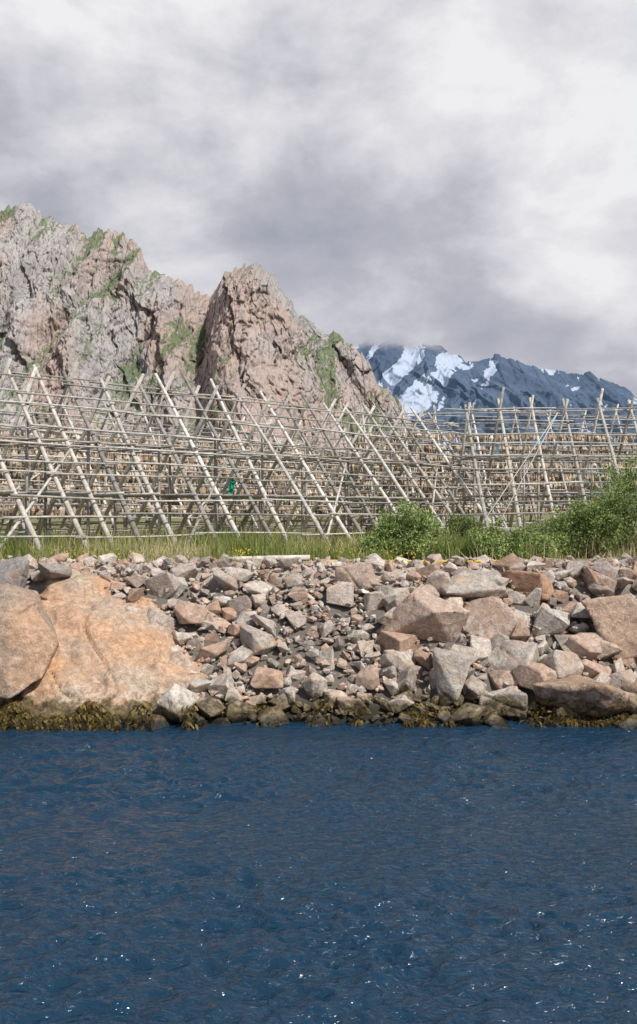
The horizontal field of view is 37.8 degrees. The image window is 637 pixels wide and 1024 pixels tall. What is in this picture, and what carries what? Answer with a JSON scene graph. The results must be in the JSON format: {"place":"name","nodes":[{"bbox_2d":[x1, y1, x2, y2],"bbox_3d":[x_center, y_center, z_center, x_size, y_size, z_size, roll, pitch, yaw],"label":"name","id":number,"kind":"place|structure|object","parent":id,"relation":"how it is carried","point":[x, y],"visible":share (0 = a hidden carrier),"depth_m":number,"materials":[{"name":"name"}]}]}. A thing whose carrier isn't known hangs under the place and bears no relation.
{"place":"outdoors","nodes":[
{"label":"outdoors","id":0,"kind":"place"},
{"bbox_2d":[0,201,505,513],"bbox_3d":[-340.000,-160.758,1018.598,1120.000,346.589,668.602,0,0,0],"label":"granite mountain","id":1,"kind":"structure","parent":0,"point":[98,304],"depth_m":877.05,"materials":[{"name":"grey stone"}]},
{"bbox_2d":[0,720,636,1023],"bbox_3d":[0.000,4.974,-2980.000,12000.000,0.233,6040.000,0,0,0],"label":"sea water","id":2,"kind":"structure","parent":0,"point":[293,872],"depth_m":12.79,"materials":[{"name":"blue liquid"}]},
{"bbox_2d":[0,514,636,723],"bbox_3d":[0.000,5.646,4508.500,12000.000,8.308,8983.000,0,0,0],"label":"ground","id":3,"kind":"structure","parent":0,"point":[274,653],"depth_m":24.66,"materials":[{"name":"soil"}]},
{"bbox_2d":[0,568,206,724],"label":"rock slab","id":4,"kind":"object","parent":3,"relation":"on","point":[112,655],"visible":0.47,"depth_m":22.86,"materials":[{"name":"beige stone"}]},
{"bbox_2d":[0,557,28,587],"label":"boulder","id":5,"kind":"object","parent":4,"relation":"on","point":[13,571],"visible":0.68,"depth_m":24.11,"materials":[{"name":"grey stone"}]},
{"bbox_2d":[0,583,58,698],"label":"boulder","id":6,"kind":"object","parent":4,"relation":"on","point":[29,644],"visible":0.88,"depth_m":22.11,"materials":[{"name":"beige stone"}]},
{"bbox_2d":[38,563,71,579],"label":"boulder","id":7,"kind":"object","parent":4,"relation":"on","point":[48,571],"visible":0.98,"depth_m":25.15,"materials":[{"name":"grey stone"}]},
{"bbox_2d":[129,714,177,728],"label":"boulder","id":8,"kind":"object","parent":3,"relation":"on","point":[161,721],"visible":0.31,"depth_m":21.64,"materials":[{"name":"grey stone"}]},
{"bbox_2d":[158,576,187,598],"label":"boulder","id":9,"kind":"object","parent":3,"relation":"on","point":[183,586],"visible":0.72,"depth_m":25.40,"materials":[{"name":"grey stone"}]},
{"bbox_2d":[3,545,417,559],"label":"yellow wildflowers","id":10,"kind":"object","parent":3,"relation":"on","point":[229,551],"visible":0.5,"depth_m":28.31,"materials":[{"name":"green plant"}]},
{"bbox_2d":[204,611,217,630],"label":"boulder","id":11,"kind":"object","parent":3,"relation":"on","point":[209,617],"visible":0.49,"depth_m":24.63,"materials":[{"name":"beige stone"}]},
{"bbox_2d":[206,599,220,615],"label":"boulder","id":12,"kind":"object","parent":3,"relation":"on","point":[214,607],"visible":0.45,"depth_m":24.83,"materials":[{"name":"brown stone"}]},
{"bbox_2d":[207,671,236,696],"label":"boulder","id":13,"kind":"object","parent":3,"relation":"on","point":[223,683],"visible":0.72,"depth_m":22.55,"materials":[{"name":"grey stone"}]},
{"bbox_2d":[0,392,483,542],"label":"fish drying rack","id":14,"kind":"object","parent":3,"relation":"on","point":[150,470],"visible":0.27,"depth_m":50.55,"materials":[{"name":"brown wood"}]},
{"bbox_2d":[0,358,525,553],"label":"fish drying rack","id":15,"kind":"object","parent":3,"relation":"on","point":[88,495],"visible":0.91,"depth_m":40.64,"materials":[{"name":"grey wood"}]},
{"bbox_2d":[228,479,234,493],"bbox_3d":[-3.292,-0.969,35.280,0.202,0.597,0.324,0,0,-40],"label":"green net","id":16,"kind":"object","parent":15,"relation":"hanging from","point":[231,486],"visible":1,"depth_m":35.29,"materials":[{"name":"green fabric"}]},
{"bbox_2d":[218,555,309,561],"bbox_3d":[-1.708,1.405,27.703,2.967,0.290,0.637,0,0,4],"label":"fallen log","id":17,"kind":"object","parent":3,"relation":"on","point":[279,557],"visible":0.36,"depth_m":27.39,"materials":[{"name":"beige wood"}]},
{"bbox_2d":[0,415,541,538],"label":"fish drying rack","id":18,"kind":"object","parent":3,"relation":"on","point":[17,474],"visible":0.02,"depth_m":62.92,"materials":[{"name":"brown wood"}]},
{"bbox_2d":[278,686,296,710],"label":"boulder","id":19,"kind":"object","parent":3,"relation":"on","point":[289,693],"visible":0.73,"depth_m":22.38,"materials":[{"name":"grey stone"}]},
{"bbox_2d":[288,586,308,603],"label":"boulder","id":20,"kind":"object","parent":3,"relation":"on","point":[295,593],"visible":1,"depth_m":25.14,"materials":[{"name":"stone"}]},
{"bbox_2d":[2,552,636,728],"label":"riprap rocks","id":21,"kind":"object","parent":3,"relation":"on","point":[173,700],"visible":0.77,"depth_m":23.97,"materials":[{"name":"grey stone"}]},
{"bbox_2d":[227,644,254,666],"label":"boulder","id":22,"kind":"object","parent":21,"relation":"on","point":[243,653],"visible":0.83,"depth_m":23.32,"materials":[{"name":"grey stone"}]},
{"bbox_2d":[0,700,631,731],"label":"seaweed","id":23,"kind":"object","parent":21,"relation":"on","point":[89,715],"visible":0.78,"depth_m":21.38,"materials":[{"name":"brown plant"}]},
{"bbox_2d":[330,560,542,561],"bbox_3d":[3.345,1.399,26.612,6.314,0.056,0.713,0,0,0],"label":"yellow hose","id":24,"kind":"object","parent":21,"relation":"on","point":[435,561],"visible":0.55,"depth_m":26.49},
{"bbox_2d":[492,553,521,570],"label":"boulder","id":25,"kind":"object","parent":21,"relation":"on","point":[508,561],"visible":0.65,"depth_m":26.03,"materials":[{"name":"brown stone"}]},
{"bbox_2d":[582,567,618,593],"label":"boulder","id":26,"kind":"object","parent":21,"relation":"on","point":[595,577],"visible":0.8,"depth_m":25.11,"materials":[{"name":"stone"}]},
{"bbox_2d":[621,678,636,693],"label":"boulder","id":27,"kind":"object","parent":21,"relation":"on","point":[631,688],"visible":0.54,"depth_m":22.38,"materials":[{"name":"beige stone"}]},
{"bbox_2d":[310,647,334,671],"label":"boulder","id":28,"kind":"object","parent":3,"relation":"on","point":[327,654],"visible":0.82,"depth_m":23.32,"materials":[{"name":"grey stone"}]},
{"bbox_2d":[35,557,633,569],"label":"gravel","id":29,"kind":"structure","parent":3,"relation":"on","point":[162,565],"depth_m":26.34,"materials":[{"name":"gravel"}]},
{"bbox_2d":[336,696,371,715],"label":"boulder","id":30,"kind":"object","parent":3,"relation":"on","point":[348,704],"visible":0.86,"depth_m":22.15,"materials":[{"name":"stone"}]},
{"bbox_2d":[335,562,375,591],"bbox_3d":[1.054,1.847,25.860,1.182,0.965,0.854,0,0,21],"label":"boulder","id":31,"kind":"object","parent":3,"relation":"on","point":[359,575],"visible":0.75,"depth_m":25.47,"materials":[{"name":"brown stone"}]},
{"bbox_2d":[347,640,373,653],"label":"boulder","id":32,"kind":"object","parent":3,"relation":"on","point":[369,648],"visible":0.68,"depth_m":23.78,"materials":[{"name":"beige stone"}]},
{"bbox_2d":[355,528,404,558],"bbox_3d":[1.889,1.050,28.601,1.554,1.128,1.119,0,0,0],"label":"willow bush","id":33,"kind":"object","parent":3,"relation":"on","point":[371,535],"visible":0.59,"depth_m":28.40,"materials":[{"name":"green plant"}]},
{"bbox_2d":[381,587,409,606],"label":"boulder","id":34,"kind":"object","parent":3,"relation":"on","point":[388,598],"visible":0.53,"depth_m":24.95,"materials":[{"name":"grey stone"}]},
{"bbox_2d":[379,649,415,671],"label":"boulder","id":35,"kind":"object","parent":3,"relation":"on","point":[401,661],"visible":0.74,"depth_m":23.15,"materials":[{"name":"grey stone"}]},
{"bbox_2d":[381,690,414,713],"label":"boulder","id":36,"kind":"object","parent":3,"relation":"on","point":[402,701],"visible":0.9,"depth_m":22.13,"materials":[{"name":"grey stone"}]},
{"bbox_2d":[357,496,451,559],"bbox_3d":[2.662,0.563,29.035,3.062,2.105,2.233,0,0,0],"label":"willow bush","id":37,"kind":"object","parent":3,"relation":"on","point":[398,526],"visible":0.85,"depth_m":28.48,"materials":[{"name":"green plant"}]},
{"bbox_2d":[375,587,469,641],"bbox_3d":[2.707,2.851,24.165,1.900,1.800,1.652,0,0,-31],"label":"boulder","id":38,"kind":"object","parent":3,"relation":"on","point":[422,613],"visible":0.87,"depth_m":23.79,"materials":[{"name":"brown stone"}]},
{"bbox_2d":[412,584,439,596],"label":"boulder","id":39,"kind":"object","parent":3,"relation":"on","point":[431,589],"visible":0.31,"depth_m":24.87,"materials":[{"name":"brown stone"}]},
{"bbox_2d":[433,649,472,706],"bbox_3d":[3.130,4.065,22.715,0.844,1.389,1.334,0,0,-38],"label":"boulder","id":40,"kind":"object","parent":3,"relation":"on","point":[451,667],"visible":0.96,"depth_m":22.34,"materials":[{"name":"grey stone"}]},
{"bbox_2d":[444,510,487,541],"bbox_3d":[5.291,0.744,33.933,1.896,1.740,1.500,0,0,0],"label":"willow bush","id":41,"kind":"object","parent":3,"relation":"on","point":[466,521],"visible":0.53,"depth_m":33.89,"materials":[{"name":"green plant"}]},
{"bbox_2d":[440,570,507,598],"bbox_3d":[4.189,2.038,25.677,2.075,0.883,1.508,0,0,-16],"label":"boulder","id":42,"kind":"object","parent":3,"relation":"on","point":[468,584],"visible":0.85,"depth_m":25.15,"materials":[{"name":"grey stone"}]},
{"bbox_2d":[341,402,636,533],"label":"fish drying rack","id":43,"kind":"object","parent":3,"relation":"on","point":[503,476],"visible":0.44,"depth_m":59.26,"materials":[{"name":"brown wood"}]},
{"bbox_2d":[464,596,527,641],"bbox_3d":[4.346,2.850,24.716,2.162,1.207,1.570,0,0,0],"label":"boulder","id":44,"kind":"object","parent":3,"relation":"on","point":[492,615],"visible":0.64,"depth_m":24.28,"materials":[{"name":"beige stone"}]},
{"bbox_2d":[479,686,529,720],"bbox_3d":[4.468,4.698,22.425,1.200,0.956,0.498,0,0,16],"label":"boulder","id":45,"kind":"object","parent":3,"relation":"on","point":[511,701],"visible":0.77,"depth_m":22.21,"materials":[{"name":"grey stone"}]},
{"bbox_2d":[480,640,538,687],"bbox_3d":[4.843,3.835,23.326,1.693,1.192,1.151,0,0,0],"label":"boulder","id":46,"kind":"object","parent":3,"relation":"on","point":[507,655],"visible":0.68,"depth_m":23.25,"materials":[{"name":"grey stone"}]},
{"bbox_2d":[463,517,561,559],"bbox_3d":[6.135,0.889,29.334,3.212,1.458,2.444,0,0,0],"label":"willow bush","id":47,"kind":"object","parent":3,"relation":"on","point":[519,540],"visible":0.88,"depth_m":28.89,"materials":[{"name":"green plant"}]},
{"bbox_2d":[510,624,529,639],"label":"boulder","id":48,"kind":"object","parent":3,"relation":"on","point":[519,632],"visible":0.72,"depth_m":23.79,"materials":[{"name":"brown stone"}]},
{"bbox_2d":[482,412,557,526],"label":"stay rope","id":49,"kind":"object","parent":3,"relation":"on","point":[521,466],"visible":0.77,"depth_m":44.82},
{"bbox_2d":[504,570,553,600],"bbox_3d":[5.834,2.050,25.503,1.507,0.880,0.751,0,0,42],"label":"boulder","id":50,"kind":"object","parent":3,"relation":"on","point":[526,583],"visible":0.77,"depth_m":25.16,"materials":[{"name":"brown stone"}]},
{"bbox_2d":[436,387,636,532],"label":"fish drying rack","id":51,"kind":"object","parent":3,"relation":"on","point":[491,457],"visible":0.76,"depth_m":50.02,"materials":[{"name":"grey wood"}]},
{"bbox_2d":[531,662,558,678],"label":"boulder","id":52,"kind":"object","parent":3,"relation":"on","point":[550,673],"visible":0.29,"depth_m":22.58,"materials":[{"name":"beige stone"}]},
{"bbox_2d":[531,607,569,635],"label":"boulder","id":53,"kind":"object","parent":3,"relation":"on","point":[551,622],"visible":0.91,"depth_m":24.02,"materials":[{"name":"grey stone"}]},
{"bbox_2d":[529,515,585,551],"bbox_3d":[8.425,0.832,33.487,2.282,1.565,1.964,0,0,0],"label":"willow bush","id":54,"kind":"object","parent":3,"relation":"on","point":[541,530],"visible":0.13,"depth_m":33.58,"materials":[{"name":"green plant"}]},
{"bbox_2d":[553,567,574,581],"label":"boulder","id":55,"kind":"object","parent":3,"relation":"on","point":[562,574],"visible":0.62,"depth_m":25.47,"materials":[{"name":"grey stone"}]},
{"bbox_2d":[570,603,590,617],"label":"boulder","id":56,"kind":"object","parent":3,"relation":"on","point":[578,610],"visible":0.66,"depth_m":24.38,"materials":[{"name":"grey stone"}]},
{"bbox_2d":[531,674,636,716],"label":"boulder","id":57,"kind":"object","parent":3,"relation":"on","point":[581,694],"visible":0.97,"depth_m":21.71,"materials":[{"name":"brown stone"}]},
{"bbox_2d":[566,632,602,659],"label":"boulder","id":58,"kind":"object","parent":3,"relation":"on","point":[584,644],"visible":0.82,"depth_m":23.39,"materials":[{"name":"beige stone"}]},
{"bbox_2d":[536,491,633,558],"bbox_3d":[8.844,0.464,31.208,3.715,2.307,2.826,0,0,0],"label":"willow bush","id":59,"kind":"object","parent":3,"relation":"on","point":[566,532],"visible":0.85,"depth_m":30.86,"materials":[{"name":"green plant"}]},
{"bbox_2d":[569,450,636,555],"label":"willow bush","id":60,"kind":"object","parent":3,"relation":"on","point":[620,497],"visible":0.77,"depth_m":31.29,"materials":[{"name":"green plant"}]},
{"bbox_2d":[580,594,636,659],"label":"boulder","id":61,"kind":"object","parent":3,"relation":"on","point":[614,619],"visible":0.94,"depth_m":23.55,"materials":[{"name":"beige stone"}]},
{"bbox_2d":[0,518,636,562],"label":"grass","id":62,"kind":"structure","parent":0,"point":[201,546],"depth_m":30.61,"materials":[{"name":"green plant"}]},
{"bbox_2d":[0,0,636,397],"label":"sky","id":63,"kind":"structure","parent":0,"point":[459,177],"materials":[{"name":"grey"}]},
{"bbox_2d":[356,345,636,507],"bbox_3d":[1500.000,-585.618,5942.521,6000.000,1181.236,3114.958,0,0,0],"label":"distant mountains","id":64,"kind":"structure","parent":0,"point":[418,380],"depth_m":5454.49,"materials":[{"name":"stone"}]}
]}

